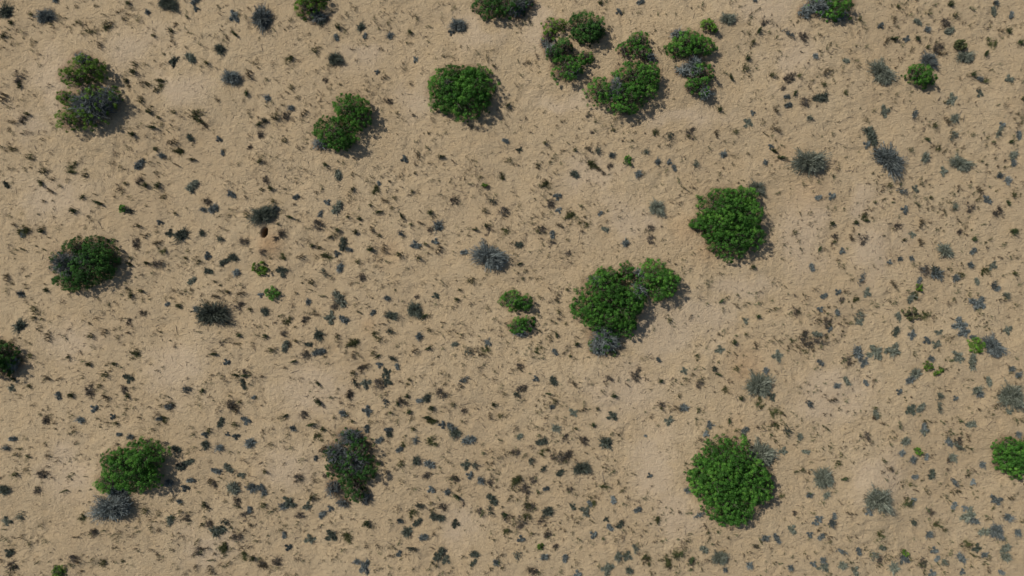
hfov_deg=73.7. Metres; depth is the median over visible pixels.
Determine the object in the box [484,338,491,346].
grey shrub
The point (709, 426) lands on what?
grey shrub
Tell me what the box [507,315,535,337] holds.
mesquite bush
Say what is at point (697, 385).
dry shrub
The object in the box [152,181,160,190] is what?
grass tuft
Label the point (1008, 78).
grey shrub
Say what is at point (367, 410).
grey shrub
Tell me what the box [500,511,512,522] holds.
dry shrub
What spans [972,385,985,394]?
grey shrub
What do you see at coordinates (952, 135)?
grey shrub
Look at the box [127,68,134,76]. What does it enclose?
grass tuft
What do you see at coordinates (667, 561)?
dry shrub
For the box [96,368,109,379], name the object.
grass tuft
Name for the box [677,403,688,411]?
grey shrub
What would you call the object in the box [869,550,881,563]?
grey shrub
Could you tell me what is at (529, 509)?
dry shrub
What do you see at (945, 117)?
grass tuft
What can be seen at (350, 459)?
mesquite bush
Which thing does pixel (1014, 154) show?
grey shrub
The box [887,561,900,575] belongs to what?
grey shrub
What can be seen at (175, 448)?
grey shrub
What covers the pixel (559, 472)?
grey shrub
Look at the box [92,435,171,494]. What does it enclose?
mesquite bush
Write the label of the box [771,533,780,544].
grey shrub
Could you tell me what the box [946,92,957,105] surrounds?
grey shrub
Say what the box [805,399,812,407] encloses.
grey shrub
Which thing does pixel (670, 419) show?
grey shrub
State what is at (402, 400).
dry shrub
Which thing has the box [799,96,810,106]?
dry shrub
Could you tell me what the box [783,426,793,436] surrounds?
grey shrub
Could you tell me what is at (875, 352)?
grey shrub
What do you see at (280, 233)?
dry shrub
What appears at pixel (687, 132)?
dry shrub
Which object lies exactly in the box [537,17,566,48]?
mesquite bush
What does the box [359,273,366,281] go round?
dry shrub
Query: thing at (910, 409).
grey shrub
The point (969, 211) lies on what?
dry shrub
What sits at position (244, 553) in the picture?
dry shrub
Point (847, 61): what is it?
grey shrub
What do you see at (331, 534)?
grey shrub
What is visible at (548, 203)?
dry shrub
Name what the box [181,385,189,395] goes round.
grey shrub
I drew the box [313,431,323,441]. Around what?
dry shrub
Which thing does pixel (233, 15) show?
grey shrub
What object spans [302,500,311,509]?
grey shrub
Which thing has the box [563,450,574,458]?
dry shrub
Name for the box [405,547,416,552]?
grey shrub
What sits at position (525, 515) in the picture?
dry shrub
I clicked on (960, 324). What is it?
grey shrub
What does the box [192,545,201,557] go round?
dry shrub
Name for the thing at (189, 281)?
grey shrub
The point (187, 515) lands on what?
dry shrub
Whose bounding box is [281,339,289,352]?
grey shrub
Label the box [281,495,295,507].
grey shrub
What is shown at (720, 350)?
grey shrub
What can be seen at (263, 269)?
green seedling
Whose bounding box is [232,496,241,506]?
dry shrub
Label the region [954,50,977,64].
grey shrub
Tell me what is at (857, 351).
grey shrub
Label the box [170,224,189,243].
grey shrub
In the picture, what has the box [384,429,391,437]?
grey shrub
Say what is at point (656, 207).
grey shrub
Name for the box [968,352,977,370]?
grey shrub
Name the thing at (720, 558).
grey shrub
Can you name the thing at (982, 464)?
grey shrub
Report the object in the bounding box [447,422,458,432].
grey shrub
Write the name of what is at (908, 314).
green seedling
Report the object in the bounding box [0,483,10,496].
grey shrub
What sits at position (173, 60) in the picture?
grey shrub
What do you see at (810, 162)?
grey shrub
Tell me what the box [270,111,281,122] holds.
grass tuft
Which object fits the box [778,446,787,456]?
grey shrub
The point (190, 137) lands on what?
grey shrub
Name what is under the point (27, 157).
grass tuft
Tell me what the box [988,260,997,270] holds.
grey shrub
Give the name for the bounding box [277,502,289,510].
grey shrub
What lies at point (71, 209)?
grass tuft
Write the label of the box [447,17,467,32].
grey shrub
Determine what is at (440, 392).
dry shrub
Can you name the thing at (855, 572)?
grey shrub
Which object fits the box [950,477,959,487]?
grey shrub
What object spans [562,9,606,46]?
mesquite bush
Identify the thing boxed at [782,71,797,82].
dry shrub
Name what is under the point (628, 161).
green seedling
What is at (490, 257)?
grey shrub
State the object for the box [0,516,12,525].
grey shrub
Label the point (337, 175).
grey shrub
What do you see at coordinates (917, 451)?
green seedling
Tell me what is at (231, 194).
grey shrub
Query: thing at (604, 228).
grey shrub
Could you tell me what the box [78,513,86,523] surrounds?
dry shrub
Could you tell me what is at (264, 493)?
grey shrub
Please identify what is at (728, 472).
mesquite bush
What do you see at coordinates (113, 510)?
grey shrub
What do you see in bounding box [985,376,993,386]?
grey shrub
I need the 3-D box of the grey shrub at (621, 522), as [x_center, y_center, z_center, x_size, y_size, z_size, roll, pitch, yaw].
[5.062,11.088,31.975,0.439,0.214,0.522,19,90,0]
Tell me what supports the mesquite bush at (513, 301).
on the ground at (476, 148)
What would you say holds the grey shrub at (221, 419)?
on the ground at (476, 148)
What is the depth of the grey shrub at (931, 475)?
32.08 m
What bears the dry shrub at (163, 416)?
on the ground at (476, 148)
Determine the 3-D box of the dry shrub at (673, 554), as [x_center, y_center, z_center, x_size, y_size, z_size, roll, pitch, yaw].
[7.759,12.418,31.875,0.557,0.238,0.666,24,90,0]
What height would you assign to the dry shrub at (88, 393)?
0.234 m
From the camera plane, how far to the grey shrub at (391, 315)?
32.02 m
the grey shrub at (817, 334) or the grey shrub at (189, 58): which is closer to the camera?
the grey shrub at (189, 58)
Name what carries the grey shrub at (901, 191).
on the ground at (476, 148)
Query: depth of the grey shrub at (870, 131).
31.89 m
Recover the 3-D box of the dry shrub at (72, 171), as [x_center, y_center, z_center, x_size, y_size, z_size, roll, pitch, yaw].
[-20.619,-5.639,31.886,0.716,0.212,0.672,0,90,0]
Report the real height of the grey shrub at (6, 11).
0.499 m
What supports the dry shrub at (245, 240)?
on the ground at (476, 148)
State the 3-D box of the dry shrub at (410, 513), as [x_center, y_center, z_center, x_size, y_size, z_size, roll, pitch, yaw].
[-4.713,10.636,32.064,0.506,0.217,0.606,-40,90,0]
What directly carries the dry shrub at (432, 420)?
on the ground at (476, 148)
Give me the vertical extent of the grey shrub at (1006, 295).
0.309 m
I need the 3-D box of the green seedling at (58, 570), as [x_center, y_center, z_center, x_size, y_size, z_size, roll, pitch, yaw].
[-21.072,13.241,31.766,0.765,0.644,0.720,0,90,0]
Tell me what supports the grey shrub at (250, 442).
on the ground at (476, 148)
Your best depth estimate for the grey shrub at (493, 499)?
32.15 m
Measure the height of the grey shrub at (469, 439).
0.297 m
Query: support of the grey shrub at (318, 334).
on the ground at (476, 148)
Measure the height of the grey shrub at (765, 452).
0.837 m
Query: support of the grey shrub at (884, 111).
on the ground at (476, 148)
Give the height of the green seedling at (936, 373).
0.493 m
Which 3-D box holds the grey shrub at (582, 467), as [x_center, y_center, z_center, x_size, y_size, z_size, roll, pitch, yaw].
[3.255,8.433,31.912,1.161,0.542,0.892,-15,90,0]
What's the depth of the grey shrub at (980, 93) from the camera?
32.01 m
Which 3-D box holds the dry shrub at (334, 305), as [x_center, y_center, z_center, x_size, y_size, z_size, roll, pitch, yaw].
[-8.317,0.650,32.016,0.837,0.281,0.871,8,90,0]
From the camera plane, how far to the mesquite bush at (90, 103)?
31.23 m
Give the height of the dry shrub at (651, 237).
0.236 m
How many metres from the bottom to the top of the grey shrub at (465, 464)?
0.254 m
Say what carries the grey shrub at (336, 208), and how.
on the ground at (476, 148)
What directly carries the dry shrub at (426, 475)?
on the ground at (476, 148)
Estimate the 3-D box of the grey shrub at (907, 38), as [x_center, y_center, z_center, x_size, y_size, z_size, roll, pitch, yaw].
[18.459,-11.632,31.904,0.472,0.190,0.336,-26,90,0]
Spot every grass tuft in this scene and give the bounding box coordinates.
[0,91,7,101]
[21,150,35,164]
[29,303,38,314]
[34,166,47,177]
[68,207,77,213]
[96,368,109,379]
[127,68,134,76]
[139,504,151,515]
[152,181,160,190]
[206,565,212,575]
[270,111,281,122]
[312,396,320,406]
[362,520,370,530]
[736,62,750,73]
[944,116,952,124]
[1009,228,1018,236]
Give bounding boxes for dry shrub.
[5,559,18,572]
[12,70,24,84]
[15,114,26,125]
[17,224,29,238]
[33,486,43,494]
[34,470,49,480]
[41,414,52,425]
[64,160,76,173]
[68,552,77,564]
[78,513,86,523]
[84,384,96,399]
[97,19,111,32]
[120,384,128,394]
[128,350,140,361]
[129,235,140,250]
[134,176,143,184]
[149,257,161,271]
[152,78,167,92]
[157,415,168,425]
[172,147,183,156]
[183,513,191,522]
[188,109,206,123]
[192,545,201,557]
[214,541,226,554]
[227,397,239,410]
[231,530,241,541]
[232,301,243,314]
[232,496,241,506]
[237,238,247,244]
[237,510,248,521]
[237,550,249,561]
[257,130,264,138]
[257,561,266,571]
[271,556,281,565]
[278,228,288,238]
[279,312,292,325]
[283,53,293,62]
[293,474,301,482]
[293,512,304,518]
[298,351,310,360]
[298,410,308,418]
[308,219,323,232]
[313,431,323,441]
[318,250,332,264]
[329,297,343,309]
[343,531,354,544]
[345,338,359,351]
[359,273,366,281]
[368,182,379,195]
[371,374,386,391]
[398,396,409,405]
[408,507,418,519]
[422,471,432,480]
[424,435,440,446]
[426,415,436,424]
[434,385,447,398]
[436,503,447,511]
[448,194,458,209]
[498,205,508,216]
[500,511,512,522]
[510,474,523,487]
[515,385,527,392]
[516,515,527,529]
[517,482,532,493]
[521,512,531,520]
[524,500,534,511]
[528,567,538,575]
[537,225,546,232]
[537,515,548,524]
[547,197,558,208]
[555,449,566,462]
[563,211,574,219]
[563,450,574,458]
[577,436,588,445]
[586,158,598,169]
[630,371,639,383]
[641,552,653,565]
[647,235,654,244]
[665,557,671,567]
[670,550,683,557]
[686,126,695,139]
[695,379,702,390]
[755,396,765,409]
[768,406,782,418]
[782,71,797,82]
[798,31,808,42]
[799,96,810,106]
[799,330,813,345]
[804,341,814,350]
[813,333,829,343]
[823,317,830,330]
[858,232,868,246]
[859,431,870,440]
[876,555,885,563]
[892,221,902,234]
[901,497,914,507]
[917,263,929,277]
[918,309,930,320]
[918,557,926,568]
[933,41,944,53]
[939,15,951,27]
[954,434,964,449]
[963,537,971,546]
[966,201,975,212]
[979,265,991,276]
[984,37,997,49]
[992,205,1003,215]
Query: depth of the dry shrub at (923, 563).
32.06 m
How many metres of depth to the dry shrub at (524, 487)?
32.15 m
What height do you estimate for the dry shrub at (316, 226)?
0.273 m
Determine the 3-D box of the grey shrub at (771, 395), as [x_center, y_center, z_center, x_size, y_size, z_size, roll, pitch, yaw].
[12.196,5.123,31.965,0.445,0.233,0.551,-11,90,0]
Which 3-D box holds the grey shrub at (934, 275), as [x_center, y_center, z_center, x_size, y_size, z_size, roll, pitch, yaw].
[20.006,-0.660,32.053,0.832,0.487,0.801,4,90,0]
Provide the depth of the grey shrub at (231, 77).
31.71 m
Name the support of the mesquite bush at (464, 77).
on the ground at (476, 148)
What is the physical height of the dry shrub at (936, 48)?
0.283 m
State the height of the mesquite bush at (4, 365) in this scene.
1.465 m
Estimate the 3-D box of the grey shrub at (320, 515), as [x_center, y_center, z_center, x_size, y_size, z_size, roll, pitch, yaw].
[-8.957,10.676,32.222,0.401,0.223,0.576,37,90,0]
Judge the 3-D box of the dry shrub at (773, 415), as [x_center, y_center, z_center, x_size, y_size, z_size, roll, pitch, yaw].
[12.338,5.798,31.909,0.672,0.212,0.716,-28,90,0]
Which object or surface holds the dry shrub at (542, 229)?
on the ground at (476, 148)
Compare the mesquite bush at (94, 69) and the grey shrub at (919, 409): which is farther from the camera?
the grey shrub at (919, 409)
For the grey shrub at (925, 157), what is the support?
on the ground at (476, 148)
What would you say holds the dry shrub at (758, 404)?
on the ground at (476, 148)
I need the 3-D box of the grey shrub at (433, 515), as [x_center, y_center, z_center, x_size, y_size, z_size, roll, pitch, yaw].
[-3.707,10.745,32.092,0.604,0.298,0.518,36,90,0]
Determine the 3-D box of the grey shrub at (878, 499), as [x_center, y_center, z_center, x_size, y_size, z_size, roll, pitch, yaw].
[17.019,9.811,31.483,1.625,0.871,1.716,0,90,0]
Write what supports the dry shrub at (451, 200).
on the ground at (476, 148)
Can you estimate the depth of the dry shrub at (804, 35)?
31.74 m
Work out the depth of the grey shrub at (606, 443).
31.95 m
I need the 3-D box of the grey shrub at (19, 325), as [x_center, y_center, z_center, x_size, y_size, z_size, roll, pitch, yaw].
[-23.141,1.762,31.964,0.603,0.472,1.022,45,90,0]
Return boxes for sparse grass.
[0,0,1023,575]
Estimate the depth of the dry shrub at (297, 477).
32.11 m
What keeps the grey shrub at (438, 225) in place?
on the ground at (476, 148)
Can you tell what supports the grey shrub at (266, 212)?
on the ground at (476, 148)
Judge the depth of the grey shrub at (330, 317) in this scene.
32.09 m
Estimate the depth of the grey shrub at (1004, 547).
32.15 m
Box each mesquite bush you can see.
[0,340,20,376]
[46,235,120,292]
[54,84,124,132]
[57,52,108,88]
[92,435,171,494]
[294,0,327,23]
[311,93,371,152]
[321,427,380,509]
[427,63,499,122]
[470,0,535,20]
[497,289,532,311]
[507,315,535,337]
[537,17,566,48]
[542,37,572,62]
[550,50,593,84]
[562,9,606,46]
[569,265,647,356]
[582,61,660,115]
[615,31,656,61]
[618,258,680,302]
[663,25,717,59]
[674,54,714,102]
[683,433,773,526]
[688,185,766,262]
[700,18,718,32]
[796,0,855,22]
[900,64,938,89]
[990,436,1023,479]
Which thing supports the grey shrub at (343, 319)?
on the ground at (476, 148)
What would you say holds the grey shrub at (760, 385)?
on the ground at (476, 148)
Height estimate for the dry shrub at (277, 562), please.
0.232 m
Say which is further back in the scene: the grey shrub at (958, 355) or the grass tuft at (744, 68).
the grey shrub at (958, 355)
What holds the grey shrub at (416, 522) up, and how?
on the ground at (476, 148)
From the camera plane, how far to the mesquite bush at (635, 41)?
31.42 m
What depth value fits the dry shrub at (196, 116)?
31.76 m
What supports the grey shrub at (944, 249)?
on the ground at (476, 148)
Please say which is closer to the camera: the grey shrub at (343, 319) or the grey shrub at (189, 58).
the grey shrub at (189, 58)
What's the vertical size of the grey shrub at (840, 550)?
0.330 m
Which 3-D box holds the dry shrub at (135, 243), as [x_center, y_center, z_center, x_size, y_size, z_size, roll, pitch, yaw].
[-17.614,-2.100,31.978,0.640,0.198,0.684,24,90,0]
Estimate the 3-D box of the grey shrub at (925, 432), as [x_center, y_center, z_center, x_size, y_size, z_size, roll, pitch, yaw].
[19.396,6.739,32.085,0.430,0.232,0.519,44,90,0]
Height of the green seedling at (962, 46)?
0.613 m
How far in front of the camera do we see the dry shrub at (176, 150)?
32.04 m
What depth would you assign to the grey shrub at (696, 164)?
32.00 m
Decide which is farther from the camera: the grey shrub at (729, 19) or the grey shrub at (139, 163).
the grey shrub at (139, 163)
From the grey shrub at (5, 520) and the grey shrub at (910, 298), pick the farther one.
the grey shrub at (910, 298)
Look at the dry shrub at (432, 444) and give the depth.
31.99 m
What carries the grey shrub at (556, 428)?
on the ground at (476, 148)
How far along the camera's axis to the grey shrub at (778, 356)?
32.01 m
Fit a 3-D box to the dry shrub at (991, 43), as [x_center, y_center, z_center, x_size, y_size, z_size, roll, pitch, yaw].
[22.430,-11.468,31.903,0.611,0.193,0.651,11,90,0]
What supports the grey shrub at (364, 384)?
on the ground at (476, 148)
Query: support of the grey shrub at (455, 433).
on the ground at (476, 148)
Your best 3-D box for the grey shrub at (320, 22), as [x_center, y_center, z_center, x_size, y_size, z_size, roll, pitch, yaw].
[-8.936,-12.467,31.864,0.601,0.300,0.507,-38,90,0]
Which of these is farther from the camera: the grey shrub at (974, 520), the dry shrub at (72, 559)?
the grey shrub at (974, 520)
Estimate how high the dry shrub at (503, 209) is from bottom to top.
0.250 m
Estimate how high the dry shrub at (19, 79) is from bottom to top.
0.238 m
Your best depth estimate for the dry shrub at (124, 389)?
32.03 m
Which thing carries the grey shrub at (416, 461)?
on the ground at (476, 148)
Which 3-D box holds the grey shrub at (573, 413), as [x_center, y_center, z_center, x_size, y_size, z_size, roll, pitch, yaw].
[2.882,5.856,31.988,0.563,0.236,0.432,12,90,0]
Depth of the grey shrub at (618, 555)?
31.97 m
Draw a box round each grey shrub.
[0,0,13,19]
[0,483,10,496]
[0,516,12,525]
[3,181,9,187]
[3,548,13,556]
[8,383,15,390]
[11,318,25,336]
[12,510,24,521]
[33,5,56,24]
[84,495,133,524]
[106,485,129,503]
[122,372,133,383]
[125,206,134,215]
[133,158,144,169]
[157,0,178,11]
[164,228,172,236]
[164,478,175,486]
[164,514,172,526]
[168,55,179,67]
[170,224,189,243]
[172,446,181,452]
[175,462,185,470]
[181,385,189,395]
[181,458,193,467]
[184,51,195,62]
[185,132,193,141]
[185,179,198,192]
[187,276,195,286]
[190,298,233,328]
[200,440,210,450]
[203,266,213,274]
[207,202,220,214]
[208,525,227,540]
[210,42,224,54]
[210,467,222,474]
[216,417,223,426]
[218,258,229,267]
[220,68,242,86]
[223,462,232,472]
[225,479,239,494]
[227,189,236,199]
[227,252,238,260]
[229,10,239,21]
[237,473,244,478]
[239,377,245,389]
[240,416,250,425]
[242,438,257,448]
[244,482,259,492]
[246,202,277,227]
[248,3,274,34]
[259,306,268,317]
[260,489,267,496]
[275,266,287,277]
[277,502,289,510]
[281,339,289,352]
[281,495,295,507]
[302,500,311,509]
[304,533,316,543]
[311,346,325,355]
[313,328,323,343]
[317,16,326,27]
[318,510,326,519]
[323,310,335,324]
[324,529,336,540]
[325,51,345,66]
[331,199,342,215]
[331,289,346,307]
[334,169,341,180]
[335,260,343,273]
[337,236,346,251]
[338,315,348,324]
[355,21,365,34]
[358,560,369,575]
[360,378,371,389]
[361,404,371,417]
[381,367,390,378]
[381,374,392,385]
[382,309,400,319]
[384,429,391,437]
[385,30,394,39]
[399,525,413,538]
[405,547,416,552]
[407,299,422,319]
[409,240,421,248]
[411,455,419,465]
[412,517,421,527]
[418,533,428,541]
[421,393,430,403]
[422,459,435,468]
[429,511,437,520]
[430,220,443,235]
[432,546,444,564]
[433,512,445,522]
[442,555,449,564]
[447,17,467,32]
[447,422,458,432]
[447,426,462,440]
[451,518,459,528]
[460,458,469,470]
[462,435,476,445]
[465,238,513,271]
[469,550,480,557]
[472,460,479,470]
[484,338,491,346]
[485,492,497,505]
[515,241,523,248]
[516,433,522,440]
[534,436,547,445]
[540,506,554,515]
[549,375,557,385]
[551,423,561,433]
[556,469,563,476]
[568,407,577,416]
[569,169,580,178]
[570,503,575,511]
[571,460,593,474]
[580,506,589,516]
[597,435,613,451]
[600,562,614,575]
[601,226,608,232]
[605,411,616,420]
[614,551,621,563]
[615,520,623,528]
[622,550,631,560]
[625,565,633,574]
[648,197,666,217]
[663,415,673,425]
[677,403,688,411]
[691,158,698,168]
[699,545,708,553]
[707,420,715,429]
[708,549,728,565]
[713,345,725,354]
[717,11,737,24]
[742,369,775,398]
[743,117,752,127]
[744,436,779,467]
[746,177,765,197]
[767,393,775,401]
[771,348,783,361]
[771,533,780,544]
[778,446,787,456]
[782,27,795,37]
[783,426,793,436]
[787,146,831,177]
[787,524,796,534]
[797,432,803,440]
[801,449,810,454]
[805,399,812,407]
[810,464,833,492]
[811,89,828,102]
[811,331,823,337]
[815,562,828,572]
[822,491,830,499]
[835,548,848,556]
[837,561,850,569]
[842,58,849,63]
[843,376,852,385]
[850,345,863,358]
[851,566,858,575]
[854,317,863,324]
[855,308,864,319]
[857,271,865,285]
[859,357,868,367]
[860,125,881,146]
[862,482,896,515]
[863,287,870,296]
[864,57,899,86]
[865,345,881,360]
[868,140,910,182]
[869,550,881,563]
[872,409,879,419]
[879,104,890,117]
[884,341,900,357]
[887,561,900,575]
[892,326,900,337]
[894,312,900,320]
[896,186,909,194]
[899,551,909,564]
[900,436,911,445]
[902,35,910,43]
[905,376,917,384]
[905,404,915,415]
[906,291,917,303]
[908,330,916,339]
[909,368,922,380]
[912,18,923,25]
[912,106,919,118]
[912,184,918,191]
[916,401,925,412]
[919,49,941,69]
[919,429,929,435]
[921,152,930,163]
[921,422,928,432]
[928,468,935,479]
[929,266,944,281]
[931,339,941,348]
[935,241,955,257]
[935,399,944,413]
[937,390,945,399]
[939,166,947,177]
[940,559,948,565]
[943,26,955,35]
[945,152,975,172]
[945,437,952,447]
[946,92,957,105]
[948,452,957,463]
[949,128,961,140]
[950,113,959,123]
[950,316,967,331]
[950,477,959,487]
[951,202,958,208]
[952,351,964,361]
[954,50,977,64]
[956,551,966,564]
[957,326,970,337]
[958,506,975,522]
[965,418,976,427]
[968,296,986,310]
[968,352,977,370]
[969,517,980,525]
[971,542,981,552]
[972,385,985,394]
[973,277,979,285]
[976,88,983,96]
[978,332,1010,358]
[978,460,986,469]
[978,527,993,537]
[983,195,992,203]
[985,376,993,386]
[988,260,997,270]
[988,521,1006,540]
[989,494,1004,504]
[990,280,999,289]
[991,6,996,16]
[995,116,1005,137]
[995,378,1023,412]
[998,543,1011,552]
[1000,553,1012,563]
[1002,292,1012,298]
[1002,325,1012,335]
[1002,513,1015,522]
[1004,74,1014,82]
[1005,408,1013,414]
[1008,149,1017,159]
[1015,130,1022,141]
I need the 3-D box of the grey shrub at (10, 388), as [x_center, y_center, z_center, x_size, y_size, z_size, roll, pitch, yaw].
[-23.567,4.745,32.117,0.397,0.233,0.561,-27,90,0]
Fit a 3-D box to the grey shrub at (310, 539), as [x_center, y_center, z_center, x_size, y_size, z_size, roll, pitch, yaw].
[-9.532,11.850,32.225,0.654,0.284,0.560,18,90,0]
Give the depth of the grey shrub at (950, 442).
32.10 m
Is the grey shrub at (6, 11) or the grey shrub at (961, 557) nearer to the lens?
the grey shrub at (6, 11)
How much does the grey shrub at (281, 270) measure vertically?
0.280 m
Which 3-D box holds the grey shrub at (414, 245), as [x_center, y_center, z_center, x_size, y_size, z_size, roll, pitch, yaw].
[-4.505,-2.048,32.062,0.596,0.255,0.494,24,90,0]
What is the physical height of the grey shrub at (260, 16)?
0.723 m
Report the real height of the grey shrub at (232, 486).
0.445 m
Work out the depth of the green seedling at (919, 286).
32.04 m
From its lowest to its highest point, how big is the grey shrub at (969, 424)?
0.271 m
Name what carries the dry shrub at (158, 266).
on the ground at (476, 148)
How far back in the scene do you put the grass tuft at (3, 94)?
31.64 m
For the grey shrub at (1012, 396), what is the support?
on the ground at (476, 148)
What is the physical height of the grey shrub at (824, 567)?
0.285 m
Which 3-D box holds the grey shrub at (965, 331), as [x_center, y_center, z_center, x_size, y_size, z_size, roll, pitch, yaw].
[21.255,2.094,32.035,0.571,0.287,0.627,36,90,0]
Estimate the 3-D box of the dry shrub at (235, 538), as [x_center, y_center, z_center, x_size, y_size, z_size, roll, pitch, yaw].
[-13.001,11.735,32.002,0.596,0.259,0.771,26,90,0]
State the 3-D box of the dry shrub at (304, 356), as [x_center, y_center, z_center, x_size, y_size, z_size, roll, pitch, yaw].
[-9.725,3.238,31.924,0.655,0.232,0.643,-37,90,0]
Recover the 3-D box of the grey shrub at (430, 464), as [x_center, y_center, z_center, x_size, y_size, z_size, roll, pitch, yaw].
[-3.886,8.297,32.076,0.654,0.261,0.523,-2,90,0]
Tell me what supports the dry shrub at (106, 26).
on the ground at (476, 148)
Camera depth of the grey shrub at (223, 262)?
32.13 m
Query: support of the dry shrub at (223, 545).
on the ground at (476, 148)
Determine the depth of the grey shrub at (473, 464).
32.01 m
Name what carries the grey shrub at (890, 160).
on the ground at (476, 148)
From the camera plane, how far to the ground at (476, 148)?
32.06 m
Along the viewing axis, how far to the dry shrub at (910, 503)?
32.01 m
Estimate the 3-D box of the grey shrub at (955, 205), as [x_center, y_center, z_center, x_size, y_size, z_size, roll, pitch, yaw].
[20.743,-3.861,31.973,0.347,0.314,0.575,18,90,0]
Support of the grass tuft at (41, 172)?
on the ground at (476, 148)
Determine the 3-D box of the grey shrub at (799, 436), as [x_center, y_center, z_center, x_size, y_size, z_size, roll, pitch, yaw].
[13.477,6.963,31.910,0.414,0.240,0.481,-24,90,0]
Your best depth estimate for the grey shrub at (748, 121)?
31.96 m
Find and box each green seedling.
[51,564,66,575]
[117,204,124,214]
[251,261,267,275]
[264,286,279,301]
[623,156,631,165]
[901,306,920,320]
[902,549,908,556]
[913,447,923,455]
[914,283,922,290]
[923,361,933,370]
[932,370,940,377]
[954,39,967,50]
[967,336,986,353]
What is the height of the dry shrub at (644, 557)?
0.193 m
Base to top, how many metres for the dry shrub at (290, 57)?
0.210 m
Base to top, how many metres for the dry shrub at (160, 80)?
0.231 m
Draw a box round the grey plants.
[8,0,1022,575]
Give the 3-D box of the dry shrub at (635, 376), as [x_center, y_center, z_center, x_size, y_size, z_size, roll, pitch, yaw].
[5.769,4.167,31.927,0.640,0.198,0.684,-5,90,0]
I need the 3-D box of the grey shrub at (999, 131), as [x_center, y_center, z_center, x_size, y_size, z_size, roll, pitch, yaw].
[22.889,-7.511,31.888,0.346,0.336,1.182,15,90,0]
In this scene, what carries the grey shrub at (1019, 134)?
on the ground at (476, 148)
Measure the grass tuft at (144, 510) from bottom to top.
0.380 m
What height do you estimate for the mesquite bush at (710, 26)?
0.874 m
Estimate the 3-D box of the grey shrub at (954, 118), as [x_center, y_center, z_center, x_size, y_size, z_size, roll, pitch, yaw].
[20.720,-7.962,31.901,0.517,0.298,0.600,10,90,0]
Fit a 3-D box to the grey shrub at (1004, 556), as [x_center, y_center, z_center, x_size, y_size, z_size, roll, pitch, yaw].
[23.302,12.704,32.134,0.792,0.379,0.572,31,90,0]
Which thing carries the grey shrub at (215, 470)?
on the ground at (476, 148)
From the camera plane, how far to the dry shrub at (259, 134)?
31.94 m
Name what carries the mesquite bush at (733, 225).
on the ground at (476, 148)
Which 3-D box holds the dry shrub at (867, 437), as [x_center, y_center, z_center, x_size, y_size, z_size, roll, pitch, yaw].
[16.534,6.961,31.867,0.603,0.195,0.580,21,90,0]
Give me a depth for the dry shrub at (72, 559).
31.87 m
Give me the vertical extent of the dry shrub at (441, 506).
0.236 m
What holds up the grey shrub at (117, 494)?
on the ground at (476, 148)
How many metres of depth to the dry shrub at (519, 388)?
32.04 m
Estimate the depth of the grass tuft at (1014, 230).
31.96 m
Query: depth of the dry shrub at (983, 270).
32.25 m
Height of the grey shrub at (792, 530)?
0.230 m
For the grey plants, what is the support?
on the ground at (476, 148)
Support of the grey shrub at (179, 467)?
on the ground at (476, 148)
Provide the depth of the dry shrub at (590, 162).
32.06 m
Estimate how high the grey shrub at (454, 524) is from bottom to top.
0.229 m
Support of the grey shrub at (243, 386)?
on the ground at (476, 148)
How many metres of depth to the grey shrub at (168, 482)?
31.93 m
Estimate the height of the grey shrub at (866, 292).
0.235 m
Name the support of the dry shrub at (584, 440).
on the ground at (476, 148)
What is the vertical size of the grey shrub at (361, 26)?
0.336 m
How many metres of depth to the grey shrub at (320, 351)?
31.98 m
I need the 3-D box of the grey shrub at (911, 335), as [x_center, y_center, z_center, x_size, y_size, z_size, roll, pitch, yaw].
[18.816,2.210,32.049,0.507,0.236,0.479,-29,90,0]
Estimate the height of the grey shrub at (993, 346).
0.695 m
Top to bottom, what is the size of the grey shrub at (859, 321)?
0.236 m
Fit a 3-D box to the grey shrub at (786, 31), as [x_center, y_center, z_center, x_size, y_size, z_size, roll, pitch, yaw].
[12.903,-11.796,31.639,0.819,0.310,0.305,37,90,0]
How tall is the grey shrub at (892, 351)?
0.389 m
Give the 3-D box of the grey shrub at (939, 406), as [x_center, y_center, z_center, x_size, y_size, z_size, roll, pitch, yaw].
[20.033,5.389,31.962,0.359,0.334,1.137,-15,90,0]
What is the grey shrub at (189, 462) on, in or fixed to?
on the ground at (476, 148)
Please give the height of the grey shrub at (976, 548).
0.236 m
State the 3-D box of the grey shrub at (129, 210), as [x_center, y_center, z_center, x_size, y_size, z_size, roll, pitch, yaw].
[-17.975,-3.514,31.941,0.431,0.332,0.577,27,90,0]
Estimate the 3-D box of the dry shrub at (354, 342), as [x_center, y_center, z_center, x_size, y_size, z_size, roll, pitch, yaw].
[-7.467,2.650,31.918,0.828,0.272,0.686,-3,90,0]
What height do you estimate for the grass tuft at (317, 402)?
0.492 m
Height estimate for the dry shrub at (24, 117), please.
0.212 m
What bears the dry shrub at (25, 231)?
on the ground at (476, 148)
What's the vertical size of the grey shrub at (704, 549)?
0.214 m
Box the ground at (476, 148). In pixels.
[0,0,1023,575]
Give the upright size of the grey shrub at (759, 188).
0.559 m
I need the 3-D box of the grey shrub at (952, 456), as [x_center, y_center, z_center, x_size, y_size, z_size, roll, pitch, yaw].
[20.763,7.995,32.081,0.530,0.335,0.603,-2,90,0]
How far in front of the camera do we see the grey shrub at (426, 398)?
31.97 m
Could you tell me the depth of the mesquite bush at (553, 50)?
31.48 m
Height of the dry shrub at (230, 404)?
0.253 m

